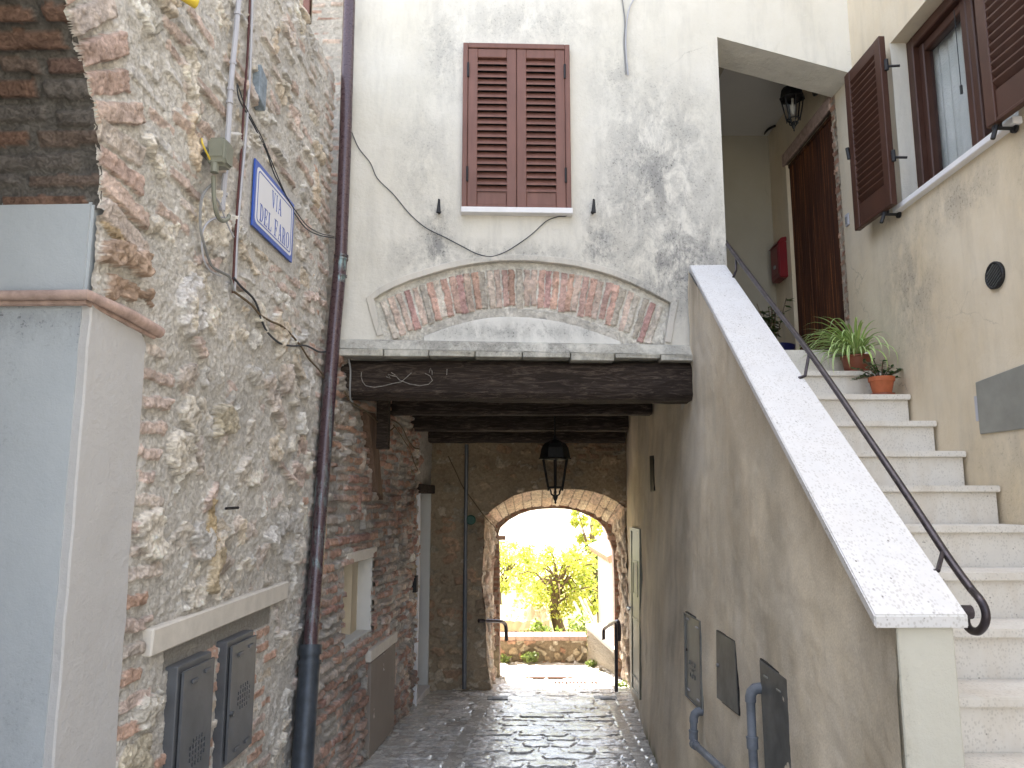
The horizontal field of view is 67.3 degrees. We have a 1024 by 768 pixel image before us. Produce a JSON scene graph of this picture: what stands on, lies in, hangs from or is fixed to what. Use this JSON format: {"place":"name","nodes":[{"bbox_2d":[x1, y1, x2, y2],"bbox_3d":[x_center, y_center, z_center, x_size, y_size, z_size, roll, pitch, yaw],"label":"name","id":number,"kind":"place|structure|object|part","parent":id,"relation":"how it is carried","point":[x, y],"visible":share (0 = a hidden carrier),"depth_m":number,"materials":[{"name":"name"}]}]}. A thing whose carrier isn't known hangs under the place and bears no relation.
{"place":"outdoors","nodes":[
{"label":"outdoors","id":0,"kind":"place"},
{"bbox_2d":[355,683,657,767],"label":"passage paving","id":1,"kind":"structure","parent":0,"point":[541,726],"depth_m":6.26,"materials":[{"name":"grey stone"}]},
{"bbox_2d":[299,0,374,634],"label":"brick building","id":2,"kind":"structure","parent":1,"relation":"on","point":[326,19],"depth_m":6.00,"materials":[{"name":"beige paint"}]},
{"bbox_2d":[303,0,311,24],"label":"window frame","id":3,"kind":"structure","parent":2,"relation":"in","point":[306,3],"depth_m":6.15,"materials":[{"name":"red wood"}]},
{"bbox_2d":[314,355,434,767],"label":"passage brick wall","id":4,"kind":"structure","parent":1,"relation":"on","point":[374,688],"depth_m":5.74,"materials":[{"name":"brown brick"}]},
{"bbox_2d":[348,359,352,402],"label":"beam cable","id":5,"kind":"object","parent":4,"relation":"attached to","point":[350,381],"visible":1,"depth_m":5.00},
{"bbox_2d":[344,391,394,430],"bbox_3d":[-1.022,0.230,5.629,0.012,0.166,1.396,-1,-9,5],"label":"passage wire","id":6,"kind":"object","parent":4,"relation":"attached to","point":[365,411],"visible":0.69,"depth_m":5.37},
{"bbox_2d":[361,412,382,499],"bbox_3d":[-1.047,0.542,5.744,0.065,0.639,0.507,-1,-9,5],"label":"wooden board","id":7,"kind":"object","parent":4,"relation":"attached to","point":[369,426],"visible":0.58,"depth_m":5.70,"materials":[{"name":"brown wood"}]},
{"bbox_2d":[376,401,390,449],"bbox_3d":[-0.975,0.231,5.835,0.090,0.525,0.110,0,-9,0],"label":"beam bracket","id":8,"kind":"object","parent":4,"relation":"attached to","point":[383,412],"visible":0.58,"depth_m":5.77,"materials":[{"name":"brown wood"}]},
{"bbox_2d":[391,419,418,449],"bbox_3d":[-0.928,0.453,6.755,0.012,0.182,1.112,-1,-9,5],"label":"passage wire","id":9,"kind":"object","parent":4,"relation":"attached to","point":[405,434],"visible":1,"depth_m":6.69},
{"bbox_2d":[393,424,417,469],"bbox_3d":[-0.923,0.572,6.736,0.010,0.338,1.017,-1,-9,5],"label":"passage wire","id":10,"kind":"object","parent":4,"relation":"attached to","point":[407,445],"visible":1,"depth_m":6.76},
{"bbox_2d":[412,575,417,592],"bbox_3d":[-0.904,1.864,7.172,0.045,0.150,0.070,-1,-9,5],"label":"doorbell box","id":11,"kind":"object","parent":4,"relation":"attached to","point":[415,585],"visible":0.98,"depth_m":7.14,"materials":[{"name":"black metal"}]},
{"bbox_2d":[341,360,692,403],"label":"wooden beam","id":12,"kind":"structure","parent":4,"relation":"attached to","point":[544,382],"depth_m":5.06,"materials":[{"name":"brown wood"}]},
{"bbox_2d":[361,368,446,387],"bbox_3d":[-0.709,-0.041,5.050,0.568,0.132,0.004,0,-9,0],"label":"chalk scribble","id":13,"kind":"object","parent":12,"relation":"attached to","point":[400,380],"visible":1,"depth_m":5.04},
{"bbox_2d":[411,416,628,431],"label":"wooden beam","id":14,"kind":"structure","parent":4,"relation":"attached to","point":[515,423],"depth_m":7.25,"materials":[{"name":"brown wood"}]},
{"bbox_2d":[391,401,652,415],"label":"wooden beam","id":15,"kind":"structure","parent":4,"relation":"attached to","point":[426,408],"depth_m":6.40,"materials":[{"name":"brown wood"}]},
{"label":"ceiling boards","id":16,"kind":"object","parent":15,"relation":"on","visible":0},
{"bbox_2d":[539,416,570,503],"bbox_3d":[0.385,0.597,6.887,0.299,0.948,0.260,0,-9,0],"label":"hanging lantern","id":17,"kind":"object","parent":16,"relation":"hanging from","point":[554,449],"visible":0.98,"depth_m":6.80,"materials":[{"name":"black metal"}]},
{"bbox_2d":[428,431,625,442],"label":"wooden beam","id":18,"kind":"structure","parent":4,"relation":"attached to","point":[528,437],"depth_m":8.06,"materials":[{"name":"brown wood"}]},
{"bbox_2d":[487,696,507,699],"bbox_3d":[-0.140,3.076,7.520,0.200,0.032,0.140,0,-9,0],"label":"drain cover","id":19,"kind":"object","parent":1,"relation":"on","point":[497,697],"visible":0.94,"depth_m":7.48,"materials":[{"name":"grey metal"}]},
{"bbox_2d":[594,696,616,699],"bbox_3d":[0.915,3.076,7.520,0.220,0.032,0.140,0,-9,0],"label":"drain cover","id":20,"kind":"object","parent":1,"relation":"on","point":[606,697],"visible":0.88,"depth_m":7.50,"materials":[{"name":"grey metal"}]},
{"bbox_2d":[602,620,620,691],"bbox_3d":[1.036,2.798,8.105,0.071,0.707,0.721,1,-9,-6],"label":"post handrail","id":21,"kind":"object","parent":1,"relation":"on","point":[617,629],"visible":1,"depth_m":7.80,"materials":[{"name":"metal"}]},
{"bbox_2d":[614,679,629,686],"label":"weed","id":22,"kind":"object","parent":1,"relation":"on","point":[620,684],"visible":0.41,"depth_m":8.12,"materials":[{"name":"green plant"}]},
{"bbox_2d":[501,578,596,634],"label":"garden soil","id":23,"kind":"structure","parent":0,"point":[507,600],"depth_m":17.70,"materials":[{"name":"beige"}]},
{"bbox_2d":[499,536,554,604],"bbox_3d":[-0.050,4.105,16.036,2.050,1.860,1.450,0,-9,0],"label":"garden tree","id":24,"kind":"object","parent":23,"relation":"on","point":[510,566],"visible":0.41,"depth_m":15.83,"materials":[{"name":"green plant"}]},
{"bbox_2d":[524,625,538,634],"bbox_3d":[0.281,3.478,10.499,0.256,0.375,0.232,-5,-10,31],"label":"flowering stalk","id":25,"kind":"object","parent":23,"relation":"on","point":[529,629],"visible":0.13,"depth_m":10.51,"materials":[{"name":"green plant"}]},
{"bbox_2d":[530,618,547,632],"bbox_3d":[0.383,3.387,10.377,0.283,0.456,0.311,0,-9,0],"label":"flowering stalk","id":26,"kind":"object","parent":23,"relation":"on","point":[536,625],"visible":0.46,"depth_m":10.38,"materials":[{"name":"green plant"}]},
{"bbox_2d":[540,623,552,631],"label":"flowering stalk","id":27,"kind":"object","parent":23,"relation":"on","point":[546,629],"visible":0.11,"depth_m":10.31,"materials":[{"name":"green plant"}]},
{"bbox_2d":[500,540,598,631],"bbox_3d":[0.753,3.357,12.450,2.194,1.628,1.586,0,-9,0],"label":"garden tree","id":28,"kind":"object","parent":23,"relation":"on","point":[545,585],"visible":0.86,"depth_m":12.31,"materials":[{"name":"green plant"}]},
{"bbox_2d":[555,625,562,632],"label":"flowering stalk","id":29,"kind":"object","parent":23,"relation":"on","point":[557,629],"visible":0.12,"depth_m":10.14,"materials":[{"name":"green plant"}]},
{"bbox_2d":[566,617,579,631],"bbox_3d":[0.856,3.460,10.550,0.278,0.490,0.256,6,-10,-34],"label":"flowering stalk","id":30,"kind":"object","parent":23,"relation":"on","point":[569,625],"visible":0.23,"depth_m":10.55,"materials":[{"name":"green plant"}]},
{"bbox_2d":[570,610,590,635],"bbox_3d":[0.922,3.312,10.263,0.323,0.575,0.284,0,-9,0],"label":"bush","id":31,"kind":"object","parent":23,"relation":"on","point":[582,629],"visible":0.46,"depth_m":10.27,"materials":[{"name":"green plant"}]},
{"bbox_2d":[569,510,603,599],"bbox_3d":[1.402,3.337,14.233,0.857,2.641,1.524,0,-9,0],"label":"garden tree","id":32,"kind":"object","parent":23,"relation":"on","point":[594,524],"visible":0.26,"depth_m":14.35,"materials":[{"name":"green plant"}]},
{"bbox_2d":[577,540,598,622],"bbox_3d":[1.402,3.620,13.376,0.659,1.815,0.976,-5,-10,32],"label":"garden tree","id":33,"kind":"object","parent":23,"relation":"on","point":[596,573],"visible":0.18,"depth_m":13.32,"materials":[{"name":"green plant"}]},
{"bbox_3d":[0.097,3.909,11.892,0.957,0.234,0.722,0,-9,0],"label":"woodpile","id":34,"kind":"object","parent":23,"relation":"on","visible":0},
{"bbox_2d":[500,604,549,630],"bbox_3d":[0.095,3.599,11.999,0.940,0.349,0.900,0,-9,0],"label":"tarpaulin","id":35,"kind":"object","parent":34,"relation":"on","point":[518,619],"visible":0.69,"depth_m":11.69,"materials":[{"name":"beige fabric"}]},
{"bbox_2d":[499,509,606,577],"bbox_3d":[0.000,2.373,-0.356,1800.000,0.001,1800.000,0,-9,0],"label":"sky","id":36,"kind":"structure","parent":0,"point":[539,528],"depth_m":58.02,"materials":[{"name":"white"}]},
{"bbox_2d":[489,661,625,684],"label":"terrace paving","id":37,"kind":"structure","parent":0,"point":[513,673],"depth_m":8.82,"materials":[{"name":"white stone"}]},
{"bbox_2d":[500,653,511,663],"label":"weed","id":38,"kind":"object","parent":37,"relation":"on","point":[505,660],"visible":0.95,"depth_m":9.31,"materials":[{"name":"green plant"}]},
{"bbox_2d":[428,432,629,690],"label":"arched end wall","id":39,"kind":"structure","parent":37,"relation":"on","point":[506,482],"depth_m":8.22,"materials":[{"name":"stone"}]},
{"bbox_2d":[462,444,468,688],"bbox_3d":[-0.489,1.885,8.060,0.046,2.502,0.048,0,-9,0],"label":"drain pipe","id":40,"kind":"object","parent":39,"relation":"attached to","point":[464,660],"visible":1,"depth_m":8.02,"materials":[{"name":"grey metal"}]},
{"bbox_2d":[467,515,475,524],"bbox_3d":[-0.436,1.440,8.149,0.104,0.102,0.080,0,-9,0],"label":"pipe cap","id":41,"kind":"object","parent":39,"relation":"attached to","point":[471,519],"visible":1,"depth_m":8.11,"materials":[{"name":"green plastic"}]},
{"bbox_2d":[448,456,498,530],"bbox_3d":[-0.299,1.215,8.432,0.313,0.825,0.884,-6,-11,37],"label":"end wall wire","id":42,"kind":"object","parent":39,"relation":"attached to","point":[471,498],"visible":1,"depth_m":8.20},
{"bbox_2d":[478,619,507,640],"bbox_3d":[-0.183,2.602,8.132,0.079,0.274,0.460,-7,-11,40],"label":"wall handrail","id":43,"kind":"object","parent":39,"relation":"attached to","point":[503,622],"depth_m":8.16,"materials":[{"name":"metal"}]},
{"bbox_2d":[520,651,538,663],"bbox_3d":[0.212,3.321,9.331,0.244,0.156,0.161,0,-9,0],"label":"weed","id":44,"kind":"object","parent":37,"relation":"on","point":[529,656],"visible":1,"depth_m":9.32,"materials":[{"name":"green plant"}]},
{"bbox_2d":[500,632,586,662],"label":"garden wall","id":45,"kind":"structure","parent":37,"relation":"on","point":[563,647],"depth_m":9.43,"materials":[{"name":"stone"}]},
{"bbox_2d":[526,672,572,678],"bbox_3d":[0.417,3.276,8.656,0.520,0.029,0.240,0,-9,0],"label":"manhole cover","id":46,"kind":"object","parent":37,"relation":"on","point":[548,675],"visible":1,"depth_m":8.59,"materials":[{"name":"grey metal"}]},
{"bbox_2d":[552,682,599,686],"bbox_3d":[0.684,3.209,8.200,0.496,0.025,0.200,0,-9,0],"label":"drain grate","id":47,"kind":"object","parent":37,"relation":"on","point":[572,683],"visible":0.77,"depth_m":8.22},
{"bbox_2d":[585,659,596,667],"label":"weed","id":48,"kind":"object","parent":37,"relation":"on","point":[590,663],"visible":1,"depth_m":9.14,"materials":[{"name":"green plant"}]},
{"bbox_2d":[585,623,613,673],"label":"side garden wall","id":49,"kind":"structure","parent":37,"relation":"on","point":[600,651],"depth_m":9.11,"materials":[{"name":"stone"}]},
{"bbox_2d":[588,537,612,627],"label":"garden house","id":50,"kind":"structure","parent":0,"point":[601,549],"depth_m":10.94,"materials":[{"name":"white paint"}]},
{"bbox_2d":[573,596,595,622],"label":"leaning poles","id":51,"kind":"object","parent":50,"relation":"attached to","point":[591,617],"visible":0.54,"depth_m":11.66,"materials":[{"name":"wood"}]},
{"bbox_2d":[339,0,1023,767],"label":"stuccoed house","id":52,"kind":"structure","parent":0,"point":[497,126],"depth_m":5.22,"materials":[{"name":"beige paint"}]},
{"bbox_2d":[291,0,354,767],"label":"downpipe","id":53,"kind":"object","parent":52,"relation":"attached to","point":[309,662],"visible":1,"depth_m":4.75,"materials":[{"name":"brown metal"}]},
{"bbox_2d":[436,199,440,213],"bbox_3d":[-0.492,-1.192,5.191,0.032,0.099,0.073,0,-9,0],"label":"shutter stop","id":54,"kind":"object","parent":52,"relation":"attached to","point":[438,210],"visible":1,"depth_m":5.15,"materials":[{"name":"black metal"}]},
{"bbox_2d":[352,133,565,256],"bbox_3d":[-0.347,-1.288,5.225,1.506,0.875,0.007,0,-9,-2],"label":"hanging cable","id":55,"kind":"object","parent":52,"relation":"attached to","point":[441,235],"visible":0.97,"depth_m":5.19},
{"bbox_2d":[461,43,572,216],"bbox_3d":[0.033,-1.759,5.298,0.754,1.241,0.085,0,-9,-2],"label":"window frame","id":56,"kind":"structure","parent":52,"relation":"in","point":[516,129],"depth_m":5.29,"materials":[{"name":"red wood"}]},
{"bbox_2d":[591,199,595,213],"bbox_3d":[0.551,-1.201,5.229,0.032,0.099,0.073,0,-9,0],"label":"shutter stop","id":57,"kind":"object","parent":52,"relation":"attached to","point":[593,210],"visible":1,"depth_m":5.19,"materials":[{"name":"black metal"}]},
{"bbox_2d":[622,0,626,73],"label":"front cable","id":58,"kind":"object","parent":52,"relation":"attached to","point":[624,36],"visible":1,"depth_m":5.43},
{"bbox_2d":[625,0,633,74],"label":"front cable","id":59,"kind":"object","parent":52,"relation":"attached to","point":[626,38],"visible":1,"depth_m":5.43,"materials":[{"name":"grey plastic"}]},
{"bbox_2d":[627,527,641,699],"bbox_3d":[1.170,2.148,7.208,0.116,1.581,0.976,0,-9,3],"label":"passage door","id":60,"kind":"structure","parent":52,"relation":"attached to","point":[635,569],"depth_m":7.19,"materials":[{"name":"beige wood"}]},
{"bbox_2d":[650,456,654,491],"bbox_3d":[1.181,0.740,6.361,0.065,0.302,0.250,0,-9,0],"label":"slot vent","id":61,"kind":"object","parent":52,"relation":"attached to","point":[652,483],"visible":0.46,"depth_m":6.34,"materials":[{"name":"black metal"}]},
{"bbox_2d":[764,125,775,134],"bbox_3d":[2.380,-2.351,7.190,0.042,0.090,0.402,0,-9,0],"label":"ceiling hook","id":62,"kind":"object","parent":52,"relation":"attached to","point":[768,129],"visible":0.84,"depth_m":7.08,"materials":[{"name":"black metal"}]},
{"bbox_2d":[757,298,795,349],"bbox_3d":[2.056,-0.306,6.077,0.340,0.688,0.368,0,-9,0],"label":"porch plant","id":63,"kind":"object","parent":52,"relation":"on","point":[772,323],"visible":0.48,"depth_m":6.01,"materials":[{"name":"green plant"}]},
{"bbox_2d":[769,237,787,282],"bbox_3d":[2.376,-1.103,6.860,0.088,0.368,0.225,0,-9,0],"label":"mailbox","id":64,"kind":"object","parent":52,"relation":"attached to","point":[779,262],"visible":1,"depth_m":6.77,"materials":[{"name":"red metal"}]},
{"bbox_2d":[771,247,778,277],"bbox_3d":[2.342,-1.079,6.856,0.005,0.239,0.177,0,-9,0],"label":"door","id":65,"kind":"structure","parent":64,"relation":"in","point":[774,255],"depth_m":6.86,"materials":[{"name":"red metal"}]},
{"bbox_2d":[779,85,817,130],"bbox_3d":[2.271,-2.204,6.082,0.310,0.441,0.180,0,-9,0],"label":"wall lantern","id":66,"kind":"object","parent":52,"relation":"attached to","point":[792,96],"depth_m":6.06,"materials":[{"name":"black metal"}]},
{"bbox_2d":[788,114,844,349],"bbox_3d":[2.460,-1.071,6.176,0.040,1.890,0.979,0,-9,0],"label":"bead curtain","id":67,"kind":"object","parent":52,"relation":"hanging from","point":[817,254],"visible":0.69,"depth_m":6.18,"materials":[{"name":"brown wood"}]},
{"bbox_2d":[845,213,849,226],"bbox_3d":[2.411,-1.182,5.537,0.018,0.090,0.056,0,-9,0],"label":"light switch","id":68,"kind":"object","parent":52,"relation":"attached to","point":[847,220],"visible":1,"depth_m":5.52,"materials":[{"name":"grey plastic"}]},
{"bbox_2d":[844,0,1023,230],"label":"window frame","id":69,"kind":"structure","parent":52,"relation":"in","point":[965,67],"depth_m":4.70,"materials":[{"name":"red wood"}]},
{"bbox_2d":[985,261,1004,289],"bbox_3d":[2.416,-0.542,3.839,0.029,0.140,0.142,0,-9,0],"label":"air vent","id":70,"kind":"object","parent":52,"relation":"attached to","point":[995,275],"visible":1,"depth_m":3.83,"materials":[{"name":"black metal"}]},
{"bbox_2d":[974,364,1023,433],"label":"utility panel","id":71,"kind":"object","parent":52,"relation":"attached to","point":[999,401],"visible":1,"depth_m":3.79,"materials":[{"name":"metal"}]},
{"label":"street paving","id":72,"kind":"structure","parent":0,"visible":0},
{"bbox_2d":[0,0,335,767],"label":"stone building","id":73,"kind":"structure","parent":72,"relation":"on","point":[160,400],"depth_m":2.69,"materials":[{"name":"beige stone"}]},
{"bbox_2d":[162,651,214,767],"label":"meter cabinet","id":74,"kind":"object","parent":73,"relation":"attached to","point":[188,715],"visible":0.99,"depth_m":2.92,"materials":[{"name":"grey metal"}]},
{"bbox_3d":[-1.224,1.414,2.962,0.010,0.642,0.275,0,-9,2],"label":"cabinet door","id":75,"kind":"part","parent":74,"relation":"part of","materials":[{"name":"grey paint"}]},
{"bbox_2d":[181,0,198,8],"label":"conduit end","id":76,"kind":"object","parent":73,"relation":"attached to","point":[193,4],"visible":1,"depth_m":2.80,"materials":[{"name":"yellow plastic"}]},
{"bbox_2d":[201,216,223,276],"bbox_3d":[-1.243,-0.602,3.208,0.008,0.286,0.233,0,-9,2],"label":"looped cable","id":77,"kind":"object","parent":73,"relation":"attached to","point":[205,225],"visible":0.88,"depth_m":3.13,"materials":[{"name":"grey plastic"}]},
{"bbox_2d":[201,138,232,173],"bbox_3d":[-1.214,-0.932,3.143,0.108,0.145,0.136,0,-9,0],"label":"junction box","id":78,"kind":"object","parent":73,"relation":"attached to","point":[217,154],"visible":0.98,"depth_m":3.12,"materials":[{"name":"grey plastic"}]},
{"bbox_2d":[199,184,234,290],"bbox_3d":[-1.237,-0.628,3.245,0.012,0.386,0.382,0,-9,2],"label":"looped cable","id":79,"kind":"object","parent":73,"relation":"attached to","point":[208,187],"visible":0.99,"depth_m":3.11,"materials":[{"name":"grey plastic"}]},
{"bbox_2d":[211,175,230,222],"bbox_3d":[-1.223,-0.761,3.232,0.016,0.165,0.194,0,-9,2],"label":"looped cable","id":80,"kind":"object","parent":73,"relation":"attached to","point":[214,202],"visible":1,"depth_m":3.16,"materials":[{"name":"grey plastic"}]},
{"bbox_2d":[216,197,234,237],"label":"looped cable","id":81,"kind":"object","parent":73,"relation":"attached to","point":[232,234],"visible":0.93,"depth_m":3.27,"materials":[{"name":"grey plastic"}]},
{"bbox_2d":[219,0,241,211],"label":"wall conduit","id":82,"kind":"object","parent":73,"relation":"attached to","point":[233,63],"depth_m":3.39,"materials":[{"name":"grey plastic"}]},
{"bbox_2d":[225,506,238,509],"bbox_3d":[-1.225,0.543,3.366,0.014,0.014,0.120,-1,-9,4],"label":"iron rod","id":83,"kind":"object","parent":73,"relation":"attached to","point":[231,508],"visible":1,"depth_m":3.35,"materials":[{"name":"black metal"}]},
{"bbox_2d":[212,630,256,767],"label":"meter cabinet","id":84,"kind":"object","parent":73,"relation":"attached to","point":[232,731],"visible":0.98,"depth_m":3.35,"materials":[{"name":"grey metal"}]},
{"bbox_3d":[-1.209,1.395,3.435,0.010,0.481,0.287,0,-9,2],"label":"cabinet door","id":85,"kind":"part","parent":84,"relation":"part of","materials":[{"name":"grey paint"}]},
{"bbox_2d":[232,0,250,292],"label":"wall cable","id":86,"kind":"object","parent":73,"relation":"attached to","point":[241,151],"depth_m":3.54,"materials":[{"name":"brown plastic"}]},
{"bbox_2d":[234,0,253,290],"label":"wall cable","id":87,"kind":"object","parent":73,"relation":"attached to","point":[247,106],"depth_m":3.58,"materials":[{"name":"grey plastic"}]},
{"bbox_2d":[252,64,266,110],"bbox_3d":[-1.244,-1.452,3.774,0.053,0.198,0.096,0,-9,0],"label":"slate plate","id":88,"kind":"object","parent":73,"relation":"attached to","point":[259,80],"visible":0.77,"depth_m":3.75,"materials":[{"name":"grey stone"}]},
{"bbox_2d":[250,158,293,262],"bbox_3d":[-1.229,-0.880,3.978,0.013,0.336,0.597,0,-9,2],"label":"street sign","id":89,"kind":"object","parent":73,"relation":"attached to","point":[272,217],"visible":1,"depth_m":3.92,"materials":[{"name":"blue ceramic"}]},
{"bbox_2d":[233,291,324,377],"bbox_3d":[-1.210,-0.210,4.167,0.011,0.182,1.549,0,-9,2],"label":"wall cable","id":90,"kind":"object","parent":73,"relation":"attached to","point":[258,313],"depth_m":3.96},
{"bbox_2d":[233,277,325,352],"bbox_3d":[-1.210,-0.272,4.191,0.011,0.175,1.596,0,-9,2],"label":"wall cable","id":91,"kind":"object","parent":73,"relation":"attached to","point":[257,306],"depth_m":3.79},
{"bbox_2d":[236,83,333,237],"bbox_3d":[-1.220,-1.093,4.309,0.006,0.296,1.709,0,-9,2],"label":"wall cable","id":92,"kind":"object","parent":73,"relation":"attached to","point":[270,161],"depth_m":3.90,"materials":[{"name":"black plastic"}]},
{"bbox_2d":[238,85,334,236],"bbox_3d":[-1.212,-1.097,4.291,0.006,0.272,1.685,0,-9,2],"label":"wall cable","id":93,"kind":"object","parent":73,"relation":"attached to","point":[274,167],"depth_m":3.94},
{"bbox_2d":[681,265,967,767],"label":"stair parapet","id":94,"kind":"structure","parent":72,"relation":"on","point":[817,583],"depth_m":3.13,"materials":[{"name":"paint"}]},
{"bbox_2d":[683,611,703,712],"bbox_3d":[1.104,1.649,4.614,0.095,0.500,0.465,0,-9,0],"label":"hatch panel","id":95,"kind":"object","parent":94,"relation":"attached to","point":[693,661],"visible":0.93,"depth_m":4.60,"materials":[{"name":"black metal"}]},
{"bbox_2d":[689,707,725,767],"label":"waste pipe","id":96,"kind":"object","parent":94,"relation":"attached to","point":[694,743],"visible":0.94,"depth_m":4.32,"materials":[{"name":"grey plastic"}]},
{"bbox_2d":[716,630,739,715],"bbox_3d":[1.133,1.489,3.983,0.068,0.354,0.386,0,-9,-1],"label":"hatch panel","id":97,"kind":"object","parent":94,"relation":"attached to","point":[728,692],"visible":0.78,"depth_m":3.96,"materials":[{"name":"black metal"}]},
{"bbox_2d":[745,682,761,767],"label":"waste pipe","id":98,"kind":"object","parent":94,"relation":"attached to","point":[753,690],"visible":0.91,"depth_m":3.44,"materials":[{"name":"grey plastic"}]},
{"bbox_2d":[759,658,790,767],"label":"hatch panel","id":99,"kind":"object","parent":94,"relation":"attached to","point":[775,716],"visible":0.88,"depth_m":3.30,"materials":[{"name":"black metal"}]},
{"bbox_2d":[725,240,990,635],"bbox_3d":[1.412,-0.108,3.827,0.142,2.196,2.684,0,-9,0],"label":"handrail","id":100,"kind":"object","parent":94,"relation":"attached to","point":[982,627],"visible":0.93,"depth_m":2.91,"materials":[{"name":"metal"}]},
{"bbox_2d":[799,371,1023,767],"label":"staircase","id":101,"kind":"structure","parent":72,"relation":"on","point":[985,548],"depth_m":3.52,"materials":[{"name":"stone"}]},
{"bbox_2d":[795,317,897,371],"bbox_3d":[2.135,-0.242,5.100,0.530,0.451,0.837,0,-9,0],"label":"spider plant","id":102,"kind":"object","parent":101,"relation":"on","point":[851,346],"visible":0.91,"depth_m":5.00,"materials":[{"name":"green plant"}]},
{"bbox_2d":[851,358,901,393],"bbox_3d":[2.279,-0.034,4.797,0.287,0.229,0.283,8,-12,-43],"label":"jade plant","id":103,"kind":"object","parent":101,"relation":"on","point":[883,383],"visible":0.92,"depth_m":4.73,"materials":[{"name":"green plant"}]}
]}

